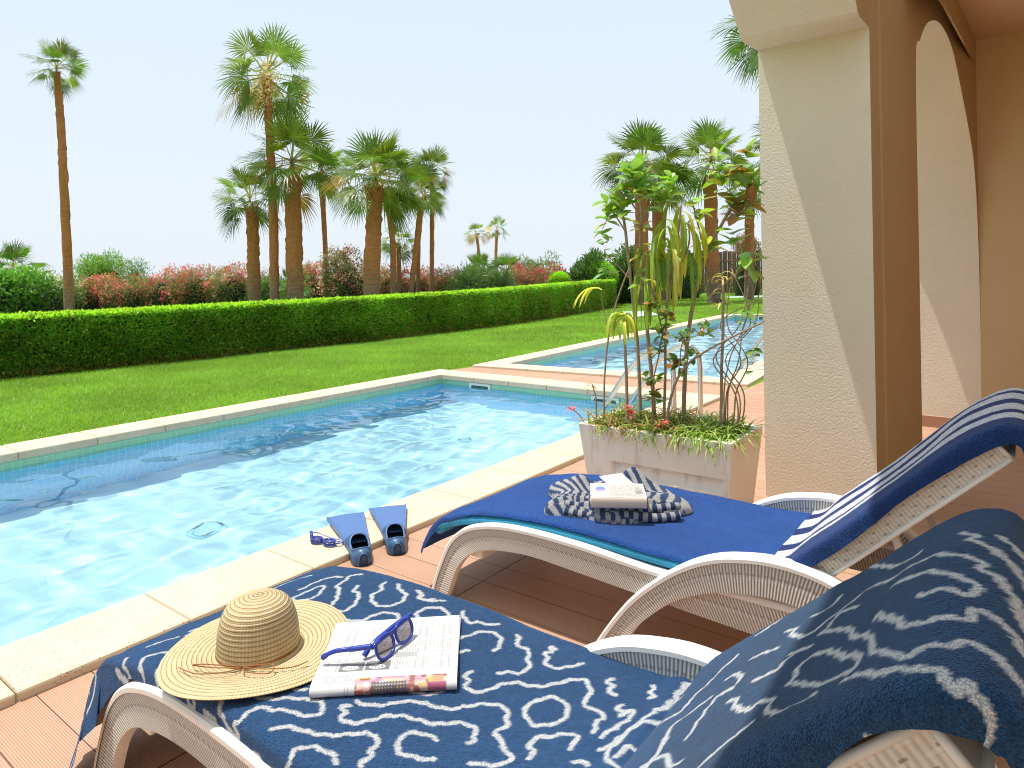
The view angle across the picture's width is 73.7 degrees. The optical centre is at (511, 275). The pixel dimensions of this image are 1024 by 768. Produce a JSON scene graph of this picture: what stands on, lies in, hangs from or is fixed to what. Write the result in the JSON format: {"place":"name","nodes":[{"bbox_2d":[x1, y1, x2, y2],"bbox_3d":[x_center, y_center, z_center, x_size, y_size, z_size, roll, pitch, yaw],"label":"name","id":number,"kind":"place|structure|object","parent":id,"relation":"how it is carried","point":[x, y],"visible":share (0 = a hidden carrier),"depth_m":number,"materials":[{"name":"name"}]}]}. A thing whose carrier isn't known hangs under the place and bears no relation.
{"place":"outdoors","nodes":[
{"label":"outdoors","id":0,"kind":"place"},
{"bbox_2d":[0,383,650,646],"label":"water","id":1,"kind":"structure","parent":0,"point":[81,535],"depth_m":4.29,"materials":[{"name":"blue liquid"}]},
{"bbox_2d":[0,379,661,469],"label":"pool basin","id":2,"kind":"object","parent":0,"point":[59,455],"visible":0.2,"depth_m":6.23,"materials":[{"name":"stone"}]},
{"bbox_2d":[469,382,490,388],"bbox_3d":[-0.371,1.305,7.858,0.320,0.128,0.012,-1,0,37],"label":"skimmer","id":3,"kind":"object","parent":2,"relation":"attached to","point":[484,386],"visible":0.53,"depth_m":7.85,"materials":[{"name":"white plastic"}]},
{"bbox_2d":[591,395,618,402],"bbox_3d":[0.936,1.282,6.867,0.320,0.128,0.012,-1,0,37],"label":"skimmer","id":4,"kind":"object","parent":2,"relation":"attached to","point":[615,400],"visible":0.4,"depth_m":6.88,"materials":[{"name":"white plastic"}]},
{"bbox_2d":[0,0,761,284],"label":"sky","id":5,"kind":"structure","parent":0,"point":[523,97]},
{"bbox_2d":[0,272,763,445],"bbox_3d":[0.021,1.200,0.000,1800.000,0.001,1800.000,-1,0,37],"label":"lawn","id":6,"kind":"structure","parent":0,"point":[757,382],"depth_m":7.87,"materials":[{"name":"plant"}]},
{"bbox_2d":[0,238,52,279],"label":"fan palm clump","id":7,"kind":"object","parent":6,"relation":"on","point":[11,253],"visible":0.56,"depth_m":25.58,"materials":[{"name":"green plant"}]},
{"bbox_2d":[0,264,61,313],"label":"green bush","id":8,"kind":"object","parent":6,"relation":"on","point":[18,293],"visible":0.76,"depth_m":23.58,"materials":[{"name":"green plant"}]},
{"bbox_2d":[18,36,89,311],"bbox_3d":[-11.960,-2.438,17.896,1.650,7.736,1.541,-1,0,-23],"label":"fan palm","id":9,"kind":"object","parent":6,"relation":"on","point":[65,216],"visible":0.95,"depth_m":17.93,"materials":[{"name":"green plant"}]},
{"bbox_2d":[34,269,87,311],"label":"green bush","id":10,"kind":"object","parent":6,"relation":"on","point":[56,301],"visible":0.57,"depth_m":24.12,"materials":[{"name":"green plant"}]},
{"bbox_2d":[74,271,122,310],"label":"oleander bush","id":11,"kind":"object","parent":6,"relation":"on","point":[91,296],"visible":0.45,"depth_m":25.59,"materials":[{"name":"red plant"}]},
{"bbox_2d":[73,247,131,282],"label":"green bush","id":12,"kind":"object","parent":6,"relation":"on","point":[102,266],"visible":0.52,"depth_m":33.60,"materials":[{"name":"green plant"}]},
{"bbox_2d":[92,271,156,308],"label":"oleander bush","id":13,"kind":"object","parent":6,"relation":"on","point":[125,294],"visible":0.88,"depth_m":25.51,"materials":[{"name":"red plant"}]},
{"bbox_2d":[119,257,157,283],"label":"green bush","id":14,"kind":"object","parent":6,"relation":"on","point":[136,271],"visible":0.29,"depth_m":32.86,"materials":[{"name":"green plant"}]},
{"bbox_2d":[135,263,182,306],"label":"oleander bush","id":15,"kind":"object","parent":6,"relation":"on","point":[159,288],"visible":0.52,"depth_m":25.99,"materials":[{"name":"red plant"}]},
{"bbox_2d":[159,260,222,305],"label":"oleander bush","id":16,"kind":"object","parent":6,"relation":"on","point":[188,292],"visible":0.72,"depth_m":25.95,"materials":[{"name":"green plant"}]},
{"bbox_2d":[198,260,264,303],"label":"oleander bush","id":17,"kind":"object","parent":6,"relation":"on","point":[231,289],"visible":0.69,"depth_m":26.06,"materials":[{"name":"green plant"}]},
{"bbox_2d":[210,165,283,301],"bbox_3d":[-7.635,-1.031,19.984,2.281,4.768,2.171,-1,0,-26],"label":"fan palm","id":18,"kind":"object","parent":6,"relation":"on","point":[253,218],"visible":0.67,"depth_m":19.86,"materials":[{"name":"green plant"}]},
{"bbox_2d":[244,267,285,300],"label":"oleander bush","id":19,"kind":"object","parent":6,"relation":"on","point":[265,289],"visible":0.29,"depth_m":25.66,"materials":[{"name":"green plant"}]},
{"bbox_2d":[214,22,317,300],"bbox_3d":[-6.775,-2.889,19.052,2.953,8.453,3.018,-1,0,-16],"label":"fan palm","id":20,"kind":"object","parent":6,"relation":"on","point":[247,96],"visible":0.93,"depth_m":18.88,"materials":[{"name":"green plant"}]},
{"bbox_2d":[232,105,346,299],"bbox_3d":[-6.074,-1.767,18.977,2.919,6.187,3.149,-1,0,-33],"label":"fan palm","id":21,"kind":"object","parent":6,"relation":"on","point":[291,179],"visible":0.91,"depth_m":18.80,"materials":[{"name":"green plant"}]},
{"bbox_2d":[269,268,312,299],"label":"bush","id":22,"kind":"object","parent":6,"relation":"on","point":[283,282],"visible":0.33,"depth_m":21.60,"materials":[{"name":"green plant"}]},
{"bbox_2d":[286,259,323,298],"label":"oleander bush","id":23,"kind":"object","parent":6,"relation":"on","point":[311,282],"visible":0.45,"depth_m":26.15,"materials":[{"name":"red plant"}]},
{"bbox_2d":[0,278,616,379],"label":"clipped hedge","id":24,"kind":"object","parent":6,"relation":"on","point":[33,343],"visible":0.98,"depth_m":11.05,"materials":[{"name":"green plant"}]},
{"bbox_2d":[294,139,346,295],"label":"fan palm","id":25,"kind":"object","parent":6,"relation":"on","point":[323,217],"visible":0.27,"depth_m":21.93,"materials":[{"name":"green plant"}]},
{"bbox_2d":[313,243,363,297],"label":"oleander bush","id":26,"kind":"object","parent":6,"relation":"on","point":[343,278],"visible":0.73,"depth_m":21.47,"materials":[{"name":"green plant"}]},
{"bbox_2d":[315,128,432,295],"bbox_3d":[-3.620,-1.344,17.962,2.771,5.257,3.026,-1,0,37],"label":"fan palm","id":27,"kind":"object","parent":6,"relation":"on","point":[376,196],"visible":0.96,"depth_m":17.82,"materials":[{"name":"green plant"}]},
{"bbox_2d":[358,150,415,293],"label":"fan palm","id":28,"kind":"object","parent":6,"relation":"on","point":[393,275],"visible":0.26,"depth_m":21.92,"materials":[{"name":"green plant"}]},
{"bbox_2d":[380,263,408,294],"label":"oleander bush","id":29,"kind":"object","parent":6,"relation":"on","point":[385,288],"visible":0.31,"depth_m":24.56,"materials":[{"name":"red plant"}]},
{"bbox_2d":[381,222,420,293],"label":"fan palm","id":30,"kind":"object","parent":6,"relation":"on","point":[399,252],"visible":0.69,"depth_m":23.93,"materials":[{"name":"green plant"}]},
{"bbox_2d":[396,262,439,292],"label":"oleander bush","id":31,"kind":"object","parent":6,"relation":"on","point":[424,281],"visible":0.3,"depth_m":24.65,"materials":[{"name":"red plant"}]},
{"bbox_2d":[392,159,447,293],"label":"fan palm","id":32,"kind":"object","parent":6,"relation":"on","point":[432,203],"visible":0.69,"depth_m":21.93,"materials":[{"name":"green plant"}]},
{"bbox_2d":[408,180,448,291],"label":"fan palm","id":33,"kind":"object","parent":6,"relation":"on","point":[441,203],"visible":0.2,"depth_m":23.95,"materials":[{"name":"green plant"}]},
{"bbox_2d":[408,143,455,291],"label":"fan palm","id":34,"kind":"object","parent":6,"relation":"on","point":[440,158],"visible":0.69,"depth_m":22.94,"materials":[{"name":"green plant"}]},
{"bbox_2d":[425,263,462,291],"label":"oleander bush","id":35,"kind":"object","parent":6,"relation":"on","point":[441,285],"visible":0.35,"depth_m":23.75,"materials":[{"name":"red plant"}]},
{"bbox_2d":[445,259,494,290],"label":"green bush","id":36,"kind":"object","parent":6,"relation":"on","point":[467,278],"visible":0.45,"depth_m":21.73,"materials":[{"name":"green plant"}]},
{"bbox_2d":[461,223,486,269],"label":"fan palm","id":37,"kind":"object","parent":6,"relation":"on","point":[475,235],"visible":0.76,"depth_m":44.95,"materials":[{"name":"green plant"}]},
{"bbox_2d":[465,251,491,271],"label":"fan palm clump","id":38,"kind":"object","parent":6,"relation":"on","point":[479,258],"visible":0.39,"depth_m":26.66,"materials":[{"name":"green plant"}]},
{"bbox_2d":[484,215,510,272],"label":"fan palm","id":39,"kind":"object","parent":6,"relation":"on","point":[496,234],"visible":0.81,"depth_m":44.95,"materials":[{"name":"green plant"}]},
{"bbox_2d":[477,261,521,288],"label":"green bush","id":40,"kind":"object","parent":6,"relation":"on","point":[496,281],"visible":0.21,"depth_m":21.65,"materials":[{"name":"green plant"}]},
{"bbox_2d":[485,252,530,278],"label":"fan palm clump","id":41,"kind":"object","parent":6,"relation":"on","point":[506,260],"visible":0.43,"depth_m":26.54,"materials":[{"name":"green plant"}]},
{"bbox_2d":[505,262,548,285],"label":"oleander bush","id":42,"kind":"object","parent":6,"relation":"on","point":[521,276],"visible":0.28,"depth_m":23.77,"materials":[{"name":"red plant"}]},
{"bbox_2d":[514,250,562,281],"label":"green bush","id":43,"kind":"object","parent":6,"relation":"on","point":[545,263],"visible":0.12,"depth_m":29.85,"materials":[{"name":"green plant"}]},
{"bbox_2d":[536,262,571,283],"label":"oleander bush","id":44,"kind":"object","parent":6,"relation":"on","point":[548,270],"visible":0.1,"depth_m":24.64,"materials":[{"name":"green plant"}]},
{"bbox_2d":[548,271,570,282],"bbox_3d":[1.684,0.487,24.330,0.889,1.366,0.891,-1,0,37],"label":"topiary ball","id":45,"kind":"object","parent":6,"relation":"on","point":[558,276],"visible":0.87,"depth_m":24.08,"materials":[{"name":"green plant"}]},
{"bbox_2d":[564,246,618,297],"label":"green bush","id":46,"kind":"object","parent":6,"relation":"on","point":[577,269],"visible":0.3,"depth_m":25.09,"materials":[{"name":"green plant"}]},
{"bbox_2d":[582,260,618,281],"bbox_3d":[3.240,0.264,25.385,1.516,1.758,1.539,-1,0,37],"label":"topiary ball","id":47,"kind":"object","parent":6,"relation":"on","point":[615,275],"visible":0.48,"depth_m":24.96,"materials":[{"name":"green plant"}]},
{"bbox_2d":[610,242,655,303],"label":"green bush","id":48,"kind":"object","parent":6,"relation":"on","point":[620,261],"visible":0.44,"depth_m":27.25,"materials":[{"name":"green plant"}]},
{"bbox_2d":[623,311,657,317],"bbox_3d":[3.679,1.111,19.506,0.851,0.050,2.906,-1,0,5],"label":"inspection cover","id":49,"kind":"object","parent":6,"relation":"on","point":[639,314],"visible":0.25,"depth_m":19.51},
{"bbox_2d":[593,114,702,304],"bbox_3d":[5.010,-2.342,25.601,3.923,7.489,3.780,-1,0,37],"label":"fan palm","id":50,"kind":"object","parent":6,"relation":"on","point":[643,135],"visible":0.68,"depth_m":25.58,"materials":[{"name":"green plant"}]},
{"bbox_2d":[634,153,691,300],"bbox_3d":[6.576,-2.141,29.425,3.034,6.521,2.993,-1,0,37],"label":"fan palm","id":51,"kind":"object","parent":6,"relation":"on","point":[657,217],"visible":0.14,"depth_m":29.25,"materials":[{"name":"green plant"}]},
{"bbox_2d":[665,248,701,298],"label":"green bush","id":52,"kind":"object","parent":6,"relation":"on","point":[686,289],"visible":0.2,"depth_m":31.26,"materials":[{"name":"green plant"}]},
{"bbox_2d":[675,114,750,302],"bbox_3d":[7.808,-2.571,26.686,3.388,7.669,3.606,-1,0,-23],"label":"fan palm","id":53,"kind":"object","parent":6,"relation":"on","point":[712,136],"visible":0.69,"depth_m":26.46,"materials":[{"name":"green plant"}]},
{"bbox_2d":[687,251,761,292],"bbox_3d":[15.483,-0.270,36.690,17.347,2.360,0.110,-1,0,23],"label":"wooden fence","id":54,"kind":"object","parent":6,"relation":"on","point":[724,255],"visible":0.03,"depth_m":38.15,"materials":[{"name":"brown wood"}]},
{"bbox_2d":[708,15,758,92],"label":"fan palm","id":55,"kind":"object","parent":6,"relation":"on","point":[737,48],"visible":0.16,"depth_m":22.86,"materials":[{"name":"green plant"}]},
{"bbox_2d":[718,161,760,299],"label":"fan palm","id":56,"kind":"object","parent":6,"relation":"on","point":[749,240],"visible":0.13,"depth_m":28.35,"materials":[{"name":"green plant"}]},
{"bbox_2d":[727,295,761,298],"bbox_3d":[11.319,0.978,31.767,4.176,0.050,1.276,-1,0,-25],"label":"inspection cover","id":57,"kind":"object","parent":6,"relation":"on","point":[738,297],"visible":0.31,"depth_m":31.25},
{"bbox_2d":[728,232,761,295],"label":"oleander bush","id":58,"kind":"object","parent":6,"relation":"on","point":[739,247],"visible":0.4,"depth_m":33.58,"materials":[{"name":"plant"}]},
{"bbox_2d":[744,115,759,175],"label":"fan palm","id":59,"kind":"object","parent":6,"relation":"on","point":[756,146],"visible":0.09,"depth_m":23.20,"materials":[{"name":"green plant"}]},
{"bbox_2d":[0,367,1023,767],"bbox_3d":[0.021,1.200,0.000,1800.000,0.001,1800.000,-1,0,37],"label":"deck","id":60,"kind":"structure","parent":0,"point":[40,729],"depth_m":2.51,"materials":[{"name":"tile"}]},
{"bbox_2d":[0,369,719,709],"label":"pool coping","id":61,"kind":"object","parent":60,"relation":"on","point":[39,662],"visible":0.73,"depth_m":2.96,"materials":[{"name":"stone"}]},
{"bbox_2d":[309,531,342,545],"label":"swim goggles","id":62,"kind":"object","parent":61,"relation":"on","point":[321,539],"visible":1,"depth_m":3.01,"materials":[{"name":"blue plastic"}]},
{"bbox_2d":[326,511,371,566],"bbox_3d":[-0.740,1.165,3.079,0.179,0.091,0.531,-1,0,-16],"label":"swim fin","id":63,"kind":"object","parent":61,"relation":"on","point":[351,530],"visible":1,"depth_m":3.04,"materials":[{"name":"blue rubber"}]},
{"bbox_2d":[369,504,405,555],"bbox_3d":[-0.536,1.161,3.204,0.184,0.091,0.514,-1,0,-21],"label":"swim fin","id":64,"kind":"object","parent":61,"relation":"on","point":[390,521],"visible":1,"depth_m":3.14,"materials":[{"name":"blue rubber"}]},
{"bbox_2d":[93,635,995,767],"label":"sun lounger","id":65,"kind":"object","parent":60,"relation":"on","point":[148,709],"visible":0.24,"depth_m":1.38,"materials":[{"name":"white plastic"}]},
{"bbox_2d":[69,508,1023,767],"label":"beach towel","id":66,"kind":"object","parent":65,"relation":"on","point":[924,631],"visible":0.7,"depth_m":1.14,"materials":[{"name":"blue fabric"}]},
{"bbox_2d":[156,588,347,700],"bbox_3d":[-0.569,0.778,1.530,0.399,0.126,0.413,-1,0,37],"label":"straw hat","id":67,"kind":"object","parent":66,"relation":"on","point":[257,642],"visible":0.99,"depth_m":1.46,"materials":[{"name":"beige wicker"}]},
{"bbox_2d":[309,615,460,697],"bbox_3d":[-0.262,0.825,1.493,0.305,0.029,0.273,-1,0,-6],"label":"magazine","id":68,"kind":"object","parent":66,"relation":"on","point":[425,657],"visible":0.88,"depth_m":1.44,"materials":[{"name":"paper"}]},
{"bbox_2d":[321,612,413,661],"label":"sunglasses","id":69,"kind":"object","parent":68,"relation":"on","point":[382,645],"visible":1,"depth_m":1.47,"materials":[{"name":"blue plastic"}]},
{"bbox_2d":[472,314,763,386],"bbox_3d":[4.235,1.126,13.152,3.550,0.061,12.100,-1,0,33],"label":"pool coping","id":70,"kind":"object","parent":60,"relation":"on","point":[519,362],"visible":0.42,"depth_m":8.85,"materials":[{"name":"stone"}]},
{"bbox_2d":[598,343,703,416],"bbox_3d":[1.092,1.301,5.695,0.905,1.461,0.640,-1,0,37],"label":"pool ladder","id":71,"kind":"object","parent":60,"relation":"attached to","point":[631,366],"visible":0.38,"depth_m":5.65,"materials":[{"name":"metal"}]},
{"bbox_2d":[579,409,762,502],"bbox_3d":[0.786,0.964,3.401,0.782,0.445,0.440,-1,0,37],"label":"concrete planter","id":72,"kind":"object","parent":60,"relation":"on","point":[733,476],"visible":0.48,"depth_m":3.20,"materials":[{"name":"concrete"}]},
{"bbox_2d":[567,383,597,420],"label":"dry stem plant","id":73,"kind":"object","parent":72,"relation":"in","point":[593,386],"visible":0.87,"depth_m":3.48,"materials":[{"name":"beige plant"}]},
{"bbox_2d":[573,268,635,425],"bbox_3d":[0.473,0.375,3.454,0.348,0.825,0.151,-1,0,27],"label":"strap leaf plant","id":74,"kind":"object","parent":72,"relation":"in","point":[612,324],"visible":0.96,"depth_m":3.40,"materials":[{"name":"plant"}]},
{"bbox_2d":[591,186,641,414],"bbox_3d":[0.556,0.155,3.601,0.273,1.261,0.160,-1,0,37],"label":"rubber plant","id":75,"kind":"object","parent":72,"relation":"in","point":[610,208],"visible":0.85,"depth_m":3.57,"materials":[{"name":"green plant"}]},
{"bbox_2d":[611,151,684,425],"bbox_3d":[0.691,0.077,3.438,0.389,1.413,0.277,-1,0,37],"label":"rubber plant","id":76,"kind":"object","parent":72,"relation":"in","point":[633,172],"visible":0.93,"depth_m":3.43,"materials":[{"name":"green plant"}]},
{"bbox_2d":[567,399,770,466],"bbox_3d":[0.772,0.744,3.386,0.975,0.231,0.660,-1,0,37],"label":"ground cover","id":77,"kind":"object","parent":72,"relation":"in","point":[705,427],"visible":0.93,"depth_m":3.27,"materials":[{"name":"green plant"}]},
{"bbox_2d":[633,200,707,420],"bbox_3d":[0.772,0.209,3.370,0.408,1.146,0.270,-1,0,37],"label":"strap leaf plant","id":78,"kind":"object","parent":72,"relation":"in","point":[668,269],"visible":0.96,"depth_m":3.32,"materials":[{"name":"green plant"}]},
{"bbox_2d":[636,297,764,429],"bbox_3d":[0.868,0.440,3.192,0.630,0.683,0.143,-1,0,37],"label":"leafy shrub","id":79,"kind":"object","parent":72,"relation":"in","point":[677,362],"visible":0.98,"depth_m":3.26,"materials":[{"name":"green plant"}]},
{"bbox_2d":[705,271,735,424],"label":"dry stem plant","id":80,"kind":"object","parent":72,"relation":"in","point":[722,353],"visible":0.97,"depth_m":3.23,"materials":[{"name":"brown plant"}]},
{"bbox_2d":[681,136,769,421],"bbox_3d":[1.024,0.059,3.309,0.217,1.437,0.440,-1,0,-43],"label":"rubber plant","id":81,"kind":"object","parent":72,"relation":"in","point":[739,204],"visible":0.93,"depth_m":3.27,"materials":[{"name":"green plant"}]},
{"bbox_2d":[713,269,764,433],"bbox_3d":[1.061,0.372,3.195,0.235,0.810,0.134,-1,0,22],"label":"leafy shrub","id":82,"kind":"object","parent":72,"relation":"in","point":[749,314],"visible":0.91,"depth_m":3.20,"materials":[{"name":"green plant"}]},
{"bbox_2d":[432,444,1015,767],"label":"sun lounger","id":83,"kind":"object","parent":60,"relation":"on","point":[751,592],"visible":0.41,"depth_m":1.93,"materials":[{"name":"white plastic"}]},
{"bbox_2d":[435,515,681,568],"bbox_3d":[0.393,0.895,2.464,1.295,0.160,0.608,-1,0,37],"label":"lounger cushion","id":84,"kind":"object","parent":83,"relation":"on","point":[597,542],"visible":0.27,"depth_m":2.25,"materials":[{"name":"teal fabric"}]},
{"bbox_2d":[421,473,811,562],"bbox_3d":[0.360,0.950,2.495,1.359,0.282,0.615,-1,0,37],"label":"beach towel","id":85,"kind":"object","parent":84,"relation":"on","point":[710,524],"visible":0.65,"depth_m":2.28,"materials":[{"name":"blue fabric"}]},
{"bbox_2d":[544,467,692,523],"bbox_3d":[0.366,0.771,2.441,0.541,0.118,0.341,-1,0,16],"label":"striped bag","id":86,"kind":"object","parent":85,"relation":"on","point":[571,496],"visible":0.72,"depth_m":2.35,"materials":[{"name":"fabric"}]},
{"bbox_2d":[590,483,646,508],"bbox_3d":[0.362,0.753,2.337,0.185,0.043,0.140,-1,0,5],"label":"paperback book","id":87,"kind":"object","parent":86,"relation":"on","point":[621,495],"visible":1,"depth_m":2.29,"materials":[{"name":"white paper"}]},
{"bbox_2d":[599,473,631,484],"bbox_3d":[0.375,0.729,2.421,0.107,0.032,0.074,-1,0,-22],"label":"booklet","id":88,"kind":"object","parent":87,"relation":"on","point":[614,478],"visible":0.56,"depth_m":2.43,"materials":[{"name":"paper"}]},
{"bbox_2d":[775,388,1023,567],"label":"beach towel","id":89,"kind":"object","parent":83,"relation":"on","point":[985,424],"visible":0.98,"depth_m":1.75,"materials":[{"name":"blue fabric"}]},
{"bbox_2d":[736,334,762,371],"bbox_3d":[3.087,1.266,8.261,0.905,1.461,0.480,-1,0,37],"label":"pool ladder","id":90,"kind":"object","parent":60,"relation":"attached to","point":[756,344],"visible":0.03,"depth_m":8.23,"materials":[{"name":"metal"}]},
{"bbox_2d":[729,0,1023,496],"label":"terrace building","id":91,"kind":"structure","parent":60,"relation":"on","point":[892,170],"depth_m":3.59,"materials":[{"name":"beige paint"}]},
{"bbox_2d":[525,317,757,364],"bbox_3d":[4.245,1.676,13.152,2.900,1.100,11.450,-1,0,33],"label":"pool basin","id":92,"kind":"object","parent":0,"point":[578,353],"visible":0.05,"depth_m":11.65,"materials":[{"name":"tile"}]},
{"bbox_2d":[537,318,763,376],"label":"water","id":93,"kind":"structure","parent":0,"point":[596,359],"depth_m":10.78,"materials":[{"name":"blue liquid"}]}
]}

